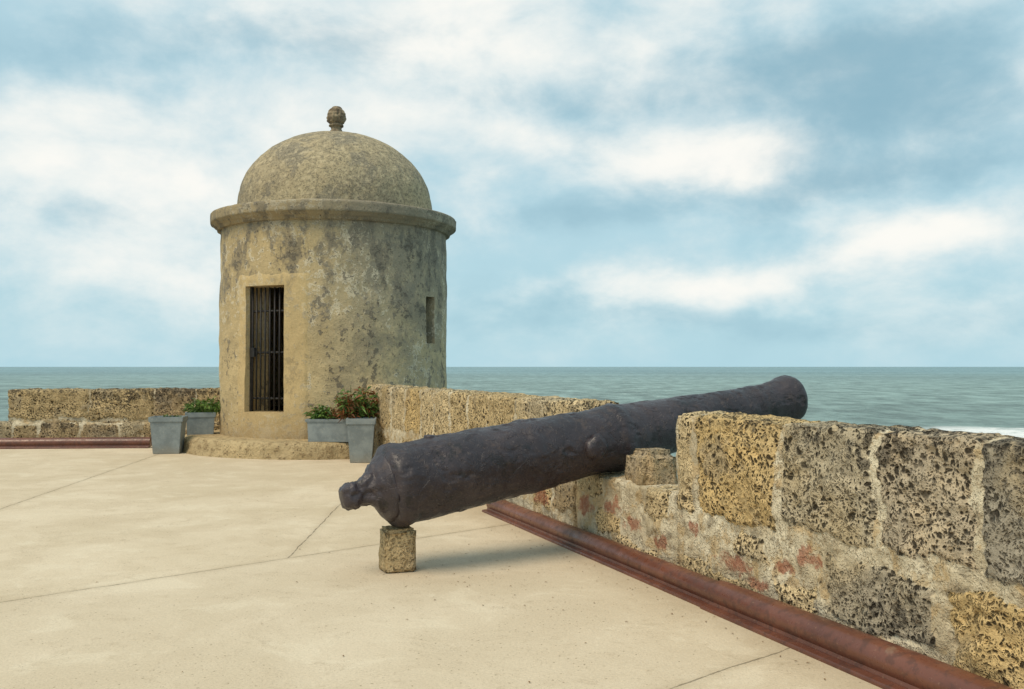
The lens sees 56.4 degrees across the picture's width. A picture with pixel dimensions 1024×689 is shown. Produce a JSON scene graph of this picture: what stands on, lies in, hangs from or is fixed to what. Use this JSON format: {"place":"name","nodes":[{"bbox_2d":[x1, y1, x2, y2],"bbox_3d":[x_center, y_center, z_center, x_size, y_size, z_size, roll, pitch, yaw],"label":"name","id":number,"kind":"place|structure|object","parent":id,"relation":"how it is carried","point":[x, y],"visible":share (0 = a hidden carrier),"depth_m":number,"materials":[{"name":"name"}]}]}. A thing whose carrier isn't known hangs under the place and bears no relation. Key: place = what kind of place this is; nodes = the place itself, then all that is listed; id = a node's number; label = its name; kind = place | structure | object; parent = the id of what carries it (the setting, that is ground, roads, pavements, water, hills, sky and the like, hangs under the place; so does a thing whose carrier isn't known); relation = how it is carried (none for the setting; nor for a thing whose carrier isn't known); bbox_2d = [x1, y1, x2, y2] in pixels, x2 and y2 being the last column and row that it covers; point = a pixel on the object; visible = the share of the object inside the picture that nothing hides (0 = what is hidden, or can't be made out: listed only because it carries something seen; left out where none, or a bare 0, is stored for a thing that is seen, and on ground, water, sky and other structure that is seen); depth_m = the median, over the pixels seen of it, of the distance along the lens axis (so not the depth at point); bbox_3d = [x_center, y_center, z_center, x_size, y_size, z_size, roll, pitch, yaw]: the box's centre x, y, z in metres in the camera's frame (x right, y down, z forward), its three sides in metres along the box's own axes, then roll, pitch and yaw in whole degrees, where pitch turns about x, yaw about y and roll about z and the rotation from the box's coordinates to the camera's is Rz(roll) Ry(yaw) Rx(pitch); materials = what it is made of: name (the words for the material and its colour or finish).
{"place":"outdoors","nodes":[
{"label":"outdoors","id":0,"kind":"place"},
{"bbox_2d":[0,446,881,688],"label":"ground","id":1,"kind":"structure","parent":0,"point":[133,568],"depth_m":6.54,"materials":[{"name":"concrete"}]},
{"bbox_2d":[0,437,151,448],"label":"steel pipe rail","id":2,"kind":"object","parent":1,"relation":"on","point":[77,443],"visible":0.99,"depth_m":18.73,"materials":[{"name":"brown metal"}]},
{"bbox_2d":[0,387,219,437],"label":"parapet wall","id":3,"kind":"structure","parent":1,"relation":"on","point":[67,412],"depth_m":19.60,"materials":[{"name":"beige stone"}]},
{"bbox_2d":[148,416,187,453],"bbox_3d":[-6.370,1.672,17.716,0.614,0.680,0.529,0,-1,-9],"label":"planter","id":4,"kind":"object","parent":1,"relation":"on","point":[167,434],"visible":1,"depth_m":17.50,"materials":[{"name":"concrete"}]},
{"bbox_2d":[163,414,181,416],"bbox_3d":[-6.309,1.384,17.756,0.396,0.193,0.358,0,-1,0],"label":"plant","id":5,"kind":"object","parent":4,"relation":"in","point":[164,415],"visible":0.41,"depth_m":17.86,"materials":[{"name":"green plant"}]},
{"bbox_2d":[185,412,215,435],"bbox_3d":[-6.050,1.671,18.566,0.572,0.720,0.476,0,-1,-17],"label":"planter","id":6,"kind":"object","parent":1,"relation":"on","point":[200,423],"visible":0.63,"depth_m":18.36,"materials":[{"name":"concrete"}]},
{"bbox_2d":[181,396,220,414],"bbox_3d":[-5.964,1.216,18.581,0.889,0.458,0.640,0,-1,0],"label":"plant","id":7,"kind":"object","parent":6,"relation":"in","point":[211,406],"visible":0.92,"depth_m":18.48,"materials":[{"name":"green plant"}]},
{"bbox_2d":[183,106,455,459],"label":"watchtower","id":8,"kind":"structure","parent":1,"relation":"on","point":[333,264],"depth_m":17.59,"materials":[{"name":"weathered plaster"},{"name":"stone"},{"name":"black iron"}]},
{"bbox_2d":[249,287,283,410],"bbox_3d":[-4.471,0.082,17.510,0.842,2.290,0.115,-1,-1,25],"label":"door","id":9,"kind":"structure","parent":8,"relation":"in","point":[253,351],"depth_m":17.53,"materials":[{"name":"black metal"}]},
{"bbox_2d":[305,418,347,441],"bbox_3d":[-3.180,1.499,16.750,0.831,0.400,0.375,0,-1,0],"label":"planter","id":10,"kind":"object","parent":8,"relation":"on","point":[326,430],"visible":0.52,"depth_m":16.59,"materials":[{"name":"concrete"}]},
{"bbox_2d":[302,404,343,418],"bbox_3d":[-3.292,1.251,16.764,0.798,0.417,0.511,0,-1,0],"label":"plant","id":11,"kind":"object","parent":10,"relation":"in","point":[323,413],"visible":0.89,"depth_m":16.70,"materials":[{"name":"green plant"}]},
{"bbox_2d":[346,417,376,462],"bbox_3d":[-2.530,1.603,16.067,0.498,0.740,0.466,0,-1,-6],"label":"planter","id":12,"kind":"object","parent":1,"relation":"on","point":[361,434],"visible":0.92,"depth_m":15.88,"materials":[{"name":"concrete"}]},
{"bbox_2d":[331,385,379,422],"bbox_3d":[-2.638,1.040,16.416,0.919,0.694,0.750,0,-1,0],"label":"plant","id":13,"kind":"object","parent":12,"relation":"in","point":[359,406],"visible":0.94,"depth_m":16.27,"materials":[{"name":"green plant"}]},
{"bbox_2d":[378,525,415,572],"bbox_3d":[-0.904,1.611,7.526,0.264,0.358,0.240,1,-1,-21],"label":"support stone","id":14,"kind":"object","parent":1,"relation":"on","point":[397,551],"visible":0.98,"depth_m":7.43,"materials":[{"name":"beige stone"}]},
{"bbox_2d":[338,375,807,526],"bbox_3d":[0.769,0.865,8.445,4.759,1.171,0.700,1,-2,-28],"label":"cannon","id":15,"kind":"object","parent":14,"relation":"on","point":[424,478],"visible":0.84,"depth_m":7.80,"materials":[{"name":"metal"}]},
{"bbox_2d":[482,500,716,606],"bbox_3d":[0.582,1.716,8.454,0.231,0.162,4.564,1,-1,-21],"label":"steel pipe rail","id":16,"kind":"object","parent":1,"relation":"on","point":[685,584],"visible":0.98,"depth_m":7.70,"materials":[{"name":"brown metal"}]},
{"bbox_2d":[366,384,1023,688],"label":"parapet wall","id":17,"kind":"structure","parent":1,"relation":"on","point":[910,537],"depth_m":5.49,"materials":[{"name":"beige stone"}]},
{"bbox_2d":[625,448,677,485],"bbox_3d":[1.155,1.049,7.939,0.374,0.372,0.420,0,-1,-20],"label":"support stone","id":18,"kind":"object","parent":17,"relation":"on","point":[650,466],"visible":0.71,"depth_m":7.78,"materials":[{"name":"beige stone"}]},
{"bbox_2d":[700,580,1013,688],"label":"steel pipe rail","id":19,"kind":"object","parent":1,"relation":"on","point":[876,661],"visible":1,"depth_m":5.16,"materials":[{"name":"brown metal"}]},
{"bbox_2d":[0,367,1023,479],"bbox_3d":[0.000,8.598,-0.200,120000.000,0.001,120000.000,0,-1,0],"label":"sea","id":20,"kind":"structure","parent":0,"point":[979,399],"depth_m":461.62,"materials":[{"name":"liquid"}]},
{"bbox_2d":[0,0,1023,366],"label":"sky","id":21,"kind":"structure","parent":0,"point":[623,183],"materials":[{"name":"blue"}]}
]}

